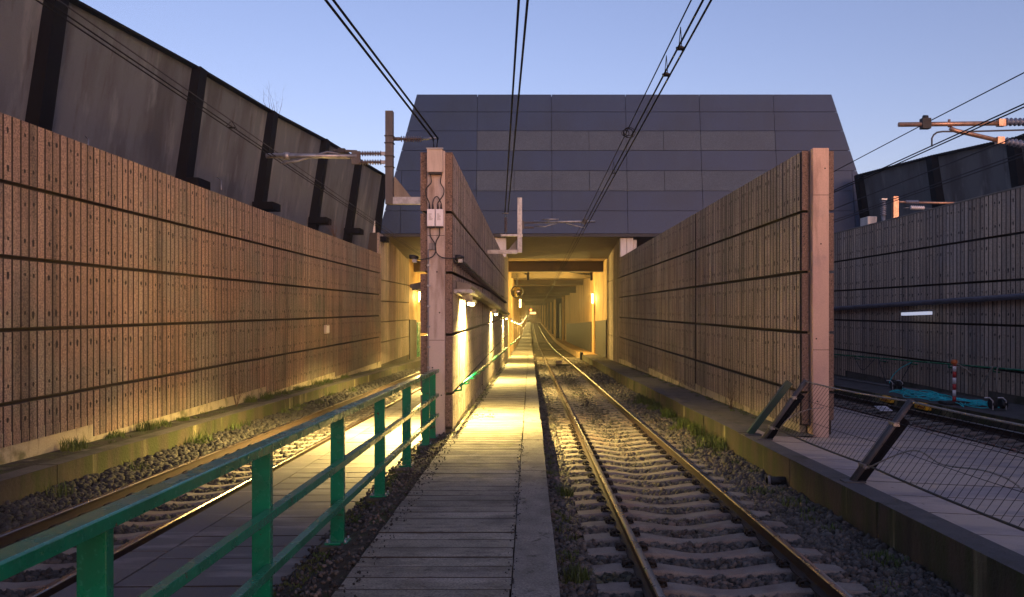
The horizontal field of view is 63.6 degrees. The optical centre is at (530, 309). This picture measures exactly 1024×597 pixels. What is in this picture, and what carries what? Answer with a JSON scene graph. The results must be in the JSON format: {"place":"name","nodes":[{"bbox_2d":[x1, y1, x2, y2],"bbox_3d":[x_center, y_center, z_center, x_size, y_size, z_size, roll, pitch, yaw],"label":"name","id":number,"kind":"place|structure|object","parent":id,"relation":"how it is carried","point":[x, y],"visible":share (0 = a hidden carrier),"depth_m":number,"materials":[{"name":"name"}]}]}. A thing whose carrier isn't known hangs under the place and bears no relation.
{"place":"outdoors","nodes":[
{"label":"outdoors","id":0,"kind":"place"},
{"bbox_2d":[0,357,419,473],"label":"verge","id":1,"kind":"structure","parent":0,"point":[24,463],"depth_m":15.74,"materials":[{"name":"soil"}]},
{"bbox_2d":[0,369,379,471],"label":"grass","id":2,"kind":"structure","parent":1,"relation":"on","point":[71,446],"depth_m":16.45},
{"bbox_2d":[227,372,253,405],"bbox_3d":[-7.536,2.048,21.328,0.764,0.897,0.710,0,0,0],"label":"dry plant","id":3,"kind":"object","parent":1,"relation":"on","point":[237,390],"visible":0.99,"depth_m":21.21,"materials":[{"name":"brown plant"}]},
{"bbox_2d":[114,397,421,596],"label":"crossing boards","id":4,"kind":"object","parent":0,"point":[229,574],"visible":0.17,"depth_m":8.65,"materials":[{"name":"wood"}]},
{"bbox_2d":[273,431,452,596],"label":"mossy strip","id":5,"kind":"object","parent":4,"relation":"on","point":[354,550],"visible":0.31,"depth_m":7.33,"materials":[{"name":"soil"}]},
{"bbox_2d":[0,369,438,596],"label":"railing","id":6,"kind":"object","parent":5,"relation":"on","point":[90,535],"visible":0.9,"depth_m":5.33,"materials":[{"name":"metal"}]},
{"bbox_2d":[273,431,449,596],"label":"gravel","id":7,"kind":"structure","parent":5,"relation":"on","point":[356,509],"depth_m":8.06,"materials":[{"name":"gravel"}]},
{"bbox_2d":[331,354,527,596],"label":"walkway","id":8,"kind":"structure","parent":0,"point":[453,535],"depth_m":8.13,"materials":[{"name":"wood"}]},
{"bbox_2d":[273,369,500,596],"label":"moss","id":9,"kind":"object","parent":8,"relation":"on","point":[388,484],"visible":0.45,"depth_m":8.55,"materials":[{"name":"green plant"}]},
{"bbox_2d":[328,367,504,596],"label":"crumbs","id":10,"kind":"object","parent":8,"relation":"on","point":[358,557],"visible":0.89,"depth_m":9.67,"materials":[{"name":"stone"}]},
{"bbox_2d":[511,355,559,596],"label":"walkway kerb","id":11,"kind":"structure","parent":8,"relation":"on","point":[535,573],"depth_m":8.18,"materials":[{"name":"concrete"}]},
{"bbox_2d":[503,439,523,596],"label":"crumbs","id":12,"kind":"object","parent":11,"relation":"on","point":[515,513],"visible":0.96,"depth_m":8.83,"materials":[{"name":"stone"}]},
{"bbox_2d":[511,366,527,593],"bbox_3d":[-0.770,2.643,30.000,1.300,1.411,62.000,0,0,0],"label":"walkway base","id":13,"kind":"object","parent":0,"point":[516,509],"visible":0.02,"depth_m":8.79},
{"bbox_2d":[511,322,529,353],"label":"tunnel walkway","id":14,"kind":"structure","parent":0,"point":[522,346],"depth_m":100.83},
{"bbox_2d":[528,322,532,354],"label":"tunnel walkway kerb","id":15,"kind":"structure","parent":14,"relation":"on","point":[530,352],"depth_m":96.16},
{"bbox_2d":[80,0,1023,218],"label":"sky","id":16,"kind":"structure","parent":0,"point":[883,64],"materials":[{"name":"blue"}]},
{"bbox_2d":[531,323,576,359],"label":"tunnel track floor","id":17,"kind":"structure","parent":0,"point":[547,350],"depth_m":108.48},
{"bbox_2d":[533,352,582,360],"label":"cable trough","id":18,"kind":"object","parent":17,"relation":"on","point":[562,359],"visible":0.64,"depth_m":60.20,"materials":[{"name":"concrete"}]},
{"bbox_2d":[540,322,597,357],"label":"tunnel walk","id":19,"kind":"structure","parent":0,"point":[574,350],"depth_m":87.04,"materials":[{"name":"concrete"}]},
{"bbox_2d":[588,355,815,435],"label":"verge","id":20,"kind":"structure","parent":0,"point":[736,416],"depth_m":21.64,"materials":[{"name":"concrete"}]},
{"bbox_2d":[618,363,789,430],"bbox_3d":[4.777,2.571,30.052,0.460,0.716,29.205,0,0,0],"label":"moss","id":21,"kind":"object","parent":20,"relation":"on","point":[743,413],"visible":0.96,"depth_m":22.65,"materials":[{"name":"green plant"}]},
{"bbox_2d":[724,385,737,408],"bbox_3d":[4.735,2.060,19.517,0.534,0.594,0.743,0,0,0],"label":"dry plant","id":22,"kind":"object","parent":20,"relation":"on","point":[730,405],"visible":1,"depth_m":19.51,"materials":[{"name":"brown plant"}]},
{"bbox_2d":[860,216,876,225],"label":"concrete block","id":23,"kind":"structure","parent":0,"point":[868,220],"depth_m":34.51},
{"bbox_2d":[880,198,886,220],"bbox_3d":[14.561,-3.667,34.000,0.247,1.834,0.260,0,0,0],"label":"standing insulator","id":24,"kind":"object","parent":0,"point":[883,210],"visible":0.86,"depth_m":33.93,"materials":[{"name":"grey"}]},
{"bbox_2d":[829,406,980,443],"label":"crossing boards","id":25,"kind":"object","parent":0,"point":[918,437],"visible":0.09,"depth_m":16.51,"materials":[{"name":"concrete"}]},
{"bbox_2d":[834,376,1023,416],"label":"slab","id":26,"kind":"structure","parent":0,"point":[1013,409],"depth_m":25.17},
{"bbox_2d":[836,377,918,390],"bbox_3d":[11.950,2.564,28.750,0.060,0.200,6.502,0,0,-1],"label":"pipe","id":27,"kind":"object","parent":26,"relation":"on","point":[873,383],"visible":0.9,"depth_m":28.91,"materials":[{"name":"grey plastic"}]},
{"bbox_2d":[886,380,903,389],"bbox_3d":[11.704,2.406,26.549,0.560,0.312,0.240,0,0,0],"label":"cable stand","id":28,"kind":"object","parent":26,"relation":"on","point":[898,385],"visible":1,"depth_m":26.45,"materials":[{"name":"black plastic"}]},
{"bbox_2d":[889,390,999,407],"bbox_3d":[11.388,2.438,22.718,1.463,0.200,5.567,0,0,0],"label":"cable heap","id":29,"kind":"object","parent":26,"relation":"on","point":[933,395],"visible":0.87,"depth_m":22.78,"materials":[{"name":"teal"}]},
{"bbox_2d":[938,359,969,404],"bbox_3d":[11.000,1.872,21.400,0.640,1.170,0.440,0,0,0],"label":"barrier post","id":30,"kind":"object","parent":26,"relation":"on","point":[954,362],"visible":0.98,"depth_m":21.36,"materials":[{"name":"red paint"}]},
{"bbox_2d":[984,397,1007,409],"bbox_3d":[11.207,2.255,19.937,0.560,0.312,0.240,0,0,0],"label":"cable stand","id":31,"kind":"object","parent":26,"relation":"on","point":[993,404],"visible":1,"depth_m":19.85,"materials":[{"name":"black plastic"}]},
{"bbox_2d":[834,133,1023,208],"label":"feeder wire","id":32,"kind":"object","parent":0,"point":[936,168],"visible":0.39,"depth_m":21.37,"materials":[{"name":"grey"}]},
{"bbox_2d":[835,152,1023,219],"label":"feeder wire","id":33,"kind":"object","parent":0,"point":[937,183],"visible":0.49,"depth_m":22.80,"materials":[{"name":"grey"}]},
{"bbox_2d":[835,155,1023,221],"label":"feeder wire","id":34,"kind":"object","parent":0,"point":[936,186],"visible":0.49,"depth_m":22.94,"materials":[{"name":"grey"}]},
{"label":"cutting floor","id":35,"kind":"structure","parent":0,"visible":0},
{"bbox_2d":[0,112,380,464],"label":"retaining wall","id":36,"kind":"structure","parent":35,"relation":"on","point":[130,292],"depth_m":16.64,"materials":[{"name":"brown"}]},
{"bbox_2d":[327,220,345,236],"bbox_3d":[-7.920,-3.262,33.489,0.803,0.832,1.001,0,0,-27],"label":"dry plant","id":37,"kind":"object","parent":36,"relation":"on","point":[333,230],"visible":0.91,"depth_m":33.51,"materials":[{"name":"brown plant"}]},
{"bbox_2d":[368,233,408,365],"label":"retaining wall","id":38,"kind":"structure","parent":35,"relation":"on","point":[394,294],"depth_m":47.85,"materials":[{"name":"brown"}]},
{"bbox_2d":[381,94,859,258],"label":"portal building","id":39,"kind":"structure","parent":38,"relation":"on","point":[687,156],"depth_m":45.26,"materials":[{"name":"grey metal cladding panels"}]},
{"bbox_2d":[420,151,504,436],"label":"dividing wall","id":40,"kind":"structure","parent":35,"relation":"on","point":[466,341],"depth_m":15.71,"materials":[{"name":"brown"}]},
{"bbox_2d":[265,111,436,204],"bbox_3d":[-3.299,-2.810,15.258,3.162,1.720,0.185,0,0,0],"label":"cantilever","id":41,"kind":"object","parent":40,"relation":"attached to","point":[396,192],"visible":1,"depth_m":15.21,"materials":[{"name":"metal"}]},
{"bbox_2d":[35,0,418,254],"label":"contact wire","id":42,"kind":"object","parent":41,"relation":"attached to","point":[41,3],"visible":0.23,"depth_m":11.12,"materials":[{"name":"black"}]},
{"bbox_2d":[44,0,417,252],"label":"contact wire","id":43,"kind":"object","parent":41,"relation":"attached to","point":[58,9],"visible":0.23,"depth_m":10.95,"materials":[{"name":"black"}]},
{"bbox_2d":[58,0,419,251],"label":"messenger wire","id":44,"kind":"object","parent":41,"relation":"attached to","point":[199,98],"visible":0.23,"depth_m":11.25,"materials":[{"name":"grey"}]},
{"bbox_2d":[410,282,419,291],"bbox_3d":[-2.155,-0.127,30.900,0.290,0.847,30.200,0,0,0],"label":"cable duct","id":45,"kind":"object","parent":40,"relation":"attached to","point":[415,286],"visible":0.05,"depth_m":15.80,"materials":[{"name":"metal"}]},
{"bbox_2d":[427,249,430,370],"bbox_3d":[-1.840,0.525,14.957,0.060,3.250,0.044,0,0,0],"label":"conduit","id":46,"kind":"object","parent":40,"relation":"attached to","point":[428,306],"visible":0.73,"depth_m":14.94,"materials":[{"name":"grey plastic"}]},
{"bbox_2d":[427,203,434,227],"bbox_3d":[-1.793,-1.708,14.927,0.138,0.445,0.102,0,0,0],"label":"white box","id":47,"kind":"object","parent":40,"relation":"attached to","point":[430,218],"visible":1,"depth_m":14.88,"materials":[{"name":"plastic"}]},
{"bbox_2d":[414,228,435,259],"bbox_3d":[-1.903,-1.195,14.895,0.412,0.590,0.083,0,0,7],"label":"cable","id":48,"kind":"object","parent":47,"relation":"attached to","point":[435,246],"visible":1,"depth_m":14.89,"materials":[{"name":"black rubber"}]},
{"bbox_2d":[426,148,443,174],"bbox_3d":[-1.715,-2.680,14.889,0.300,0.460,0.179,0,0,0],"label":"junction box","id":49,"kind":"object","parent":40,"relation":"attached to","point":[434,161],"visible":1,"depth_m":14.82,"materials":[{"name":"metal"}]},
{"bbox_2d":[324,0,434,147],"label":"feeder cable","id":50,"kind":"object","parent":49,"relation":"attached to","point":[368,55],"visible":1,"depth_m":11.62,"materials":[{"name":"black metal"}]},
{"bbox_2d":[332,0,438,147],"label":"feeder cable","id":51,"kind":"object","parent":49,"relation":"attached to","point":[374,54],"visible":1,"depth_m":11.68,"materials":[{"name":"black metal"}]},
{"bbox_2d":[435,203,443,227],"bbox_3d":[-1.641,-1.708,14.927,0.138,0.445,0.102,0,0,0],"label":"white box","id":52,"kind":"object","parent":40,"relation":"attached to","point":[439,218],"visible":1,"depth_m":14.88,"materials":[{"name":"plastic"}]},
{"bbox_2d":[435,228,458,258],"bbox_3d":[-1.487,-1.205,14.919,0.453,0.571,0.139,0,0,-20],"label":"cable","id":53,"kind":"object","parent":52,"relation":"hanging from","point":[436,251],"visible":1,"depth_m":14.89,"materials":[{"name":"black rubber"}]},
{"bbox_2d":[454,289,477,296],"bbox_3d":[-1.248,-0.324,16.075,0.345,0.113,1.651,0,0,0],"label":"lamp bracket","id":54,"kind":"object","parent":40,"relation":"attached to","point":[460,291],"visible":1,"depth_m":15.33,"materials":[{"name":"metal"}]},
{"bbox_2d":[462,294,475,305],"bbox_3d":[-1.285,-0.201,17.300,0.230,0.231,1.300,0,0,0],"label":"strip lamp","id":55,"kind":"object","parent":40,"relation":"attached to","point":[467,298],"visible":0.97,"depth_m":16.88,"materials":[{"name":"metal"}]},
{"bbox_2d":[454,347,506,391],"bbox_3d":[-1.343,1.795,30.375,0.161,0.852,30.251,0,0,0],"label":"handrail","id":56,"kind":"object","parent":40,"relation":"attached to","point":[474,374],"visible":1,"depth_m":20.29,"materials":[{"name":"metal"}]},
{"bbox_2d":[455,259,506,302],"bbox_3d":[-1.341,-0.662,30.600,0.158,0.593,30.801,0,0,0],"label":"cable rack","id":57,"kind":"object","parent":40,"relation":"attached to","point":[464,266],"visible":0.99,"depth_m":20.67,"materials":[{"name":"grey metal"}]},
{"bbox_2d":[457,281,509,314],"bbox_3d":[-1.265,-0.127,30.900,0.290,0.847,30.200,0,0,0],"label":"cable duct","id":58,"kind":"object","parent":40,"relation":"attached to","point":[482,297],"visible":0.9,"depth_m":20.93,"materials":[{"name":"metal"}]},
{"bbox_2d":[495,238,505,257],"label":"bearing block","id":59,"kind":"structure","parent":40,"relation":"on","point":[501,242],"depth_m":44.90,"materials":[{"name":"concrete"}]},
{"bbox_2d":[488,197,594,253],"bbox_3d":[0.375,-2.805,27.510,3.590,1.870,0.180,0,0,0],"label":"cantilever","id":60,"kind":"object","parent":40,"relation":"attached to","point":[515,247],"visible":1,"depth_m":27.44,"materials":[{"name":"metal"}]},
{"bbox_2d":[505,0,519,211],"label":"feeder cable","id":61,"kind":"object","parent":60,"relation":"attached to","point":[516,32],"visible":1,"depth_m":13.54,"materials":[{"name":"black metal"}]},
{"bbox_2d":[508,0,528,211],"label":"feeder cable","id":62,"kind":"object","parent":60,"relation":"attached to","point":[524,31],"visible":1,"depth_m":13.53,"materials":[{"name":"black metal"}]},
{"bbox_2d":[560,0,691,266],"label":"messenger wire","id":63,"kind":"object","parent":60,"relation":"attached to","point":[640,103],"visible":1,"depth_m":12.25,"materials":[{"name":"black"}]},
{"bbox_2d":[502,254,507,362],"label":"portal wall","id":64,"kind":"structure","parent":35,"relation":"on","point":[506,307],"depth_m":49.76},
{"bbox_2d":[607,240,620,362],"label":"portal wall","id":65,"kind":"structure","parent":35,"relation":"on","point":[613,297],"depth_m":49.12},
{"bbox_2d":[619,148,833,437],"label":"dividing wall","id":66,"kind":"structure","parent":35,"relation":"on","point":[719,298],"depth_m":18.71,"materials":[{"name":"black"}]},
{"bbox_2d":[619,238,636,256],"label":"bearing block","id":67,"kind":"structure","parent":66,"relation":"on","point":[627,245],"depth_m":44.90,"materials":[{"name":"concrete"}]},
{"bbox_2d":[649,479,850,588],"bbox_3d":[2.000,3.030,28.100,3.600,1.461,64.200,0,0,0],"label":"ballast bed","id":68,"kind":"object","parent":35,"relation":"on","point":[699,548],"visible":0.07,"depth_m":8.97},
{"bbox_2d":[533,323,871,596],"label":"railway track","id":69,"kind":"structure","parent":68,"relation":"on","point":[809,577],"depth_m":9.77,"materials":[{"name":"metal"}]},
{"bbox_2d":[534,360,971,596],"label":"ballast","id":70,"kind":"structure","parent":68,"relation":"on","point":[846,546],"depth_m":10.07,"materials":[{"name":"gravel"}]},
{"bbox_2d":[555,360,570,365],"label":"track box","id":71,"kind":"object","parent":70,"relation":"on","point":[558,362],"visible":0.71,"depth_m":52.75,"materials":[{"name":"metal"}]},
{"bbox_2d":[543,446,596,588],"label":"weeds","id":72,"kind":"object","parent":70,"relation":"on","point":[573,574],"visible":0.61,"depth_m":8.24,"materials":[{"name":"green plant"}]},
{"bbox_2d":[765,476,786,484],"bbox_3d":[3.650,2.528,12.200,0.300,0.150,0.150,0,0,0],"label":"drain pipe","id":73,"kind":"object","parent":70,"relation":"on","point":[777,480],"visible":0.91,"depth_m":12.14,"materials":[{"name":"black plastic"}]},
{"bbox_2d":[633,392,953,596],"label":"weeds","id":74,"kind":"object","parent":70,"relation":"on","point":[709,439],"visible":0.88,"depth_m":15.92,"materials":[{"name":"green plant"}]},
{"bbox_2d":[582,355,1023,596],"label":"kerb","id":75,"kind":"structure","parent":68,"relation":"on","point":[965,561],"depth_m":9.01,"materials":[{"name":"concrete"}]},
{"bbox_2d":[742,380,791,435],"bbox_3d":[4.231,1.750,14.700,0.862,0.994,0.200,0,0,0],"label":"leaning post","id":76,"kind":"object","parent":75,"relation":"on","point":[769,408],"visible":0.92,"depth_m":14.65,"materials":[{"name":"green metal"}]},
{"bbox_2d":[755,379,1023,530],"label":"net fence","id":77,"kind":"object","parent":75,"relation":"on","point":[898,424],"visible":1,"depth_m":10.16,"materials":[{"name":"black"}]},
{"bbox_2d":[865,450,1023,491],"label":"cord","id":78,"kind":"object","parent":77,"relation":"attached to","point":[1013,482],"visible":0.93,"depth_m":8.66,"materials":[{"name":"rubber"}]},
{"bbox_2d":[829,185,1023,404],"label":"retaining wall","id":79,"kind":"structure","parent":35,"relation":"on","point":[972,247],"depth_m":25.46,"materials":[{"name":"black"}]},
{"bbox_2d":[899,309,934,315],"bbox_3d":[12.260,0.085,26.200,0.200,0.203,2.000,0,0,0],"label":"strip lamp","id":80,"kind":"object","parent":79,"relation":"attached to","point":[917,312],"visible":1,"depth_m":25.94,"materials":[{"name":"white"}]},
{"bbox_2d":[834,293,1023,310],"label":"cable duct","id":81,"kind":"object","parent":79,"relation":"attached to","point":[1018,296],"visible":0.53,"depth_m":24.84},
{"bbox_2d":[834,354,1023,372],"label":"handrail","id":82,"kind":"object","parent":79,"relation":"attached to","point":[989,367],"visible":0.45,"depth_m":25.41,"materials":[{"name":"metal"}]},
{"bbox_2d":[898,115,1023,148],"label":"cantilever","id":83,"kind":"object","parent":79,"relation":"attached to","point":[924,123],"visible":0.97,"depth_m":19.06,"materials":[{"name":"metal"}]},
{"bbox_2d":[834,103,1023,190],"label":"contact wire","id":84,"kind":"object","parent":83,"relation":"attached to","point":[937,143],"visible":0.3,"depth_m":18.61,"materials":[{"name":"black"}]},
{"bbox_2d":[834,106,1023,192],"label":"contact wire","id":85,"kind":"object","parent":83,"relation":"attached to","point":[936,146],"visible":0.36,"depth_m":18.82,"materials":[{"name":"black"}]},
{"bbox_2d":[834,72,1023,171],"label":"messenger wire","id":86,"kind":"object","parent":83,"relation":"attached to","point":[937,117],"visible":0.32,"depth_m":18.52,"materials":[{"name":"black"}]},
{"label":"right ballast bed","id":87,"kind":"structure","parent":35,"relation":"on","visible":0},
{"bbox_2d":[829,392,1023,453],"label":"railway track","id":88,"kind":"structure","parent":87,"relation":"on","point":[1006,435],"depth_m":19.48,"materials":[{"name":"metal"}]},
{"bbox_2d":[875,406,892,410],"bbox_3d":[9.765,2.724,22.800,0.330,0.090,0.440,0,0,0],"label":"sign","id":89,"kind":"object","parent":88,"relation":"on","point":[882,408],"visible":0.91,"depth_m":22.78,"materials":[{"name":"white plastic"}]},
{"bbox_2d":[834,404,1023,453],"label":"fallen leaves","id":90,"kind":"object","parent":88,"relation":"on","point":[1014,449],"visible":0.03,"depth_m":15.53,"materials":[{"name":"brown plant"}]},
{"bbox_2d":[829,383,1023,432],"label":"slab kerb","id":91,"kind":"structure","parent":87,"relation":"on","point":[1001,416],"depth_m":20.84,"materials":[{"name":"concrete"}]},
{"bbox_2d":[880,395,893,402],"bbox_3d":[10.516,2.621,24.320,0.162,0.185,0.660,0,0,0],"label":"yellow marker","id":92,"kind":"object","parent":91,"relation":"attached to","point":[888,400],"visible":0.62,"depth_m":24.16,"materials":[{"name":"plastic"}]},
{"bbox_2d":[914,402,930,410],"bbox_3d":[10.516,2.571,22.106,0.162,0.185,0.660,0,0,0],"label":"yellow marker","id":93,"kind":"object","parent":91,"relation":"attached to","point":[921,407],"visible":0.62,"depth_m":21.95,"materials":[{"name":"plastic"}]},
{"bbox_2d":[834,398,1023,449],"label":"ballast","id":94,"kind":"structure","parent":87,"relation":"on","point":[969,435],"depth_m":19.23,"materials":[{"name":"gravel"}]},
{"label":"side tunnel floor","id":95,"kind":"structure","parent":0,"visible":0},
{"bbox_2d":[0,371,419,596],"bbox_3d":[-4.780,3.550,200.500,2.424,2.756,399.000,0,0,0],"label":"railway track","id":96,"kind":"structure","parent":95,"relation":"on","point":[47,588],"depth_m":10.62,"materials":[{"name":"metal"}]},
{"bbox_2d":[0,359,419,505],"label":"kerb","id":97,"kind":"structure","parent":95,"relation":"on","point":[18,484],"depth_m":14.71,"materials":[{"name":"concrete"}]},
{"bbox_2d":[0,367,419,596],"bbox_3d":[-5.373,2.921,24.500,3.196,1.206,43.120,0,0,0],"label":"ballast","id":98,"kind":"structure","parent":95,"relation":"on","point":[31,507],"depth_m":12.69,"materials":[{"name":"gravel"}]},
{"bbox_2d":[42,386,357,497],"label":"weeds","id":99,"kind":"object","parent":98,"relation":"on","point":[199,438],"visible":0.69,"depth_m":16.49,"materials":[{"name":"green plant"}]},
{"bbox_2d":[50,390,421,596],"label":"crossing kerb","id":100,"kind":"structure","parent":95,"relation":"on","point":[139,558],"depth_m":9.22,"materials":[{"name":"concrete"}]},
{"label":"ground","id":101,"kind":"structure","parent":0,"visible":0},
{"bbox_2d":[0,0,388,248],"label":"leaning wall","id":102,"kind":"structure","parent":101,"relation":"on","point":[60,76],"depth_m":23.42,"materials":[{"name":"concrete"}]},
{"bbox_2d":[407,259,607,359],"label":"tunnel","id":103,"kind":"structure","parent":101,"relation":"on","point":[570,311],"depth_m":68.03,"materials":[{"name":"concrete"}]},
{"bbox_2d":[417,322,419,356],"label":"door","id":104,"kind":"structure","parent":103,"relation":"in","point":[418,323],"depth_m":57.98,"materials":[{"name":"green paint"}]},
{"bbox_2d":[511,286,522,297],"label":"round mirror","id":105,"kind":"object","parent":103,"relation":"hanging from","point":[516,291],"visible":1,"depth_m":61.96,"materials":[{"name":"silver metal"}]},
{"bbox_2d":[892,196,953,217],"bbox_3d":[16.766,-3.708,34.000,3.659,1.916,0.200,0,0,0],"label":"cantilever","id":106,"kind":"object","parent":101,"relation":"on","point":[895,208],"visible":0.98,"depth_m":33.95,"materials":[{"name":"metal"}]},
{"bbox_2d":[854,135,1023,221],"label":"leaning wall","id":107,"kind":"structure","parent":101,"relation":"on","point":[1006,175],"depth_m":38.22,"materials":[{"name":"concrete"}]},
{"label":"crossing base","id":108,"kind":"structure","parent":0,"visible":0},
{"bbox_2d":[755,430,1023,555],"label":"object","id":109,"kind":"object","parent":108,"relation":"on","point":[1005,535],"visible":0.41,"depth_m":10.91,"materials":[{"name":"concrete"}]},
{"bbox_3d":[1.750,-3.052,9.600,0.113,0.055,0.036,0,0,0],"label":"wire clamp","id":110,"kind":"object","parent":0,"visible":0},
{"bbox_2d":[543,0,703,302],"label":"contact wire","id":111,"kind":"object","parent":110,"relation":"hanging from","point":[689,25],"visible":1,"depth_m":11.51,"materials":[{"name":"black"}]},
{"bbox_2d":[621,127,634,137],"bbox_3d":[1.683,-3.045,14.183,0.209,0.212,0.190,0,0,-35],"label":"wire coil","id":112,"kind":"object","parent":111,"relation":"hanging from","point":[623,134],"visible":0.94,"depth_m":14.18,"materials":[{"name":"black"}]},
{"bbox_2d":[678,27,684,50],"bbox_3d":[1.750,-3.158,9.600,0.094,0.272,0.248,0,0,38],"label":"dropper","id":113,"kind":"object","parent":111,"relation":"attached to","point":[680,49],"visible":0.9,"depth_m":9.59,"materials":[{"name":"black metal"}]},
{"bbox_2d":[542,0,711,304],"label":"contact wire","id":114,"kind":"object","parent":113,"relation":"hanging from","point":[695,28],"visible":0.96,"depth_m":11.51,"materials":[{"name":"black"}]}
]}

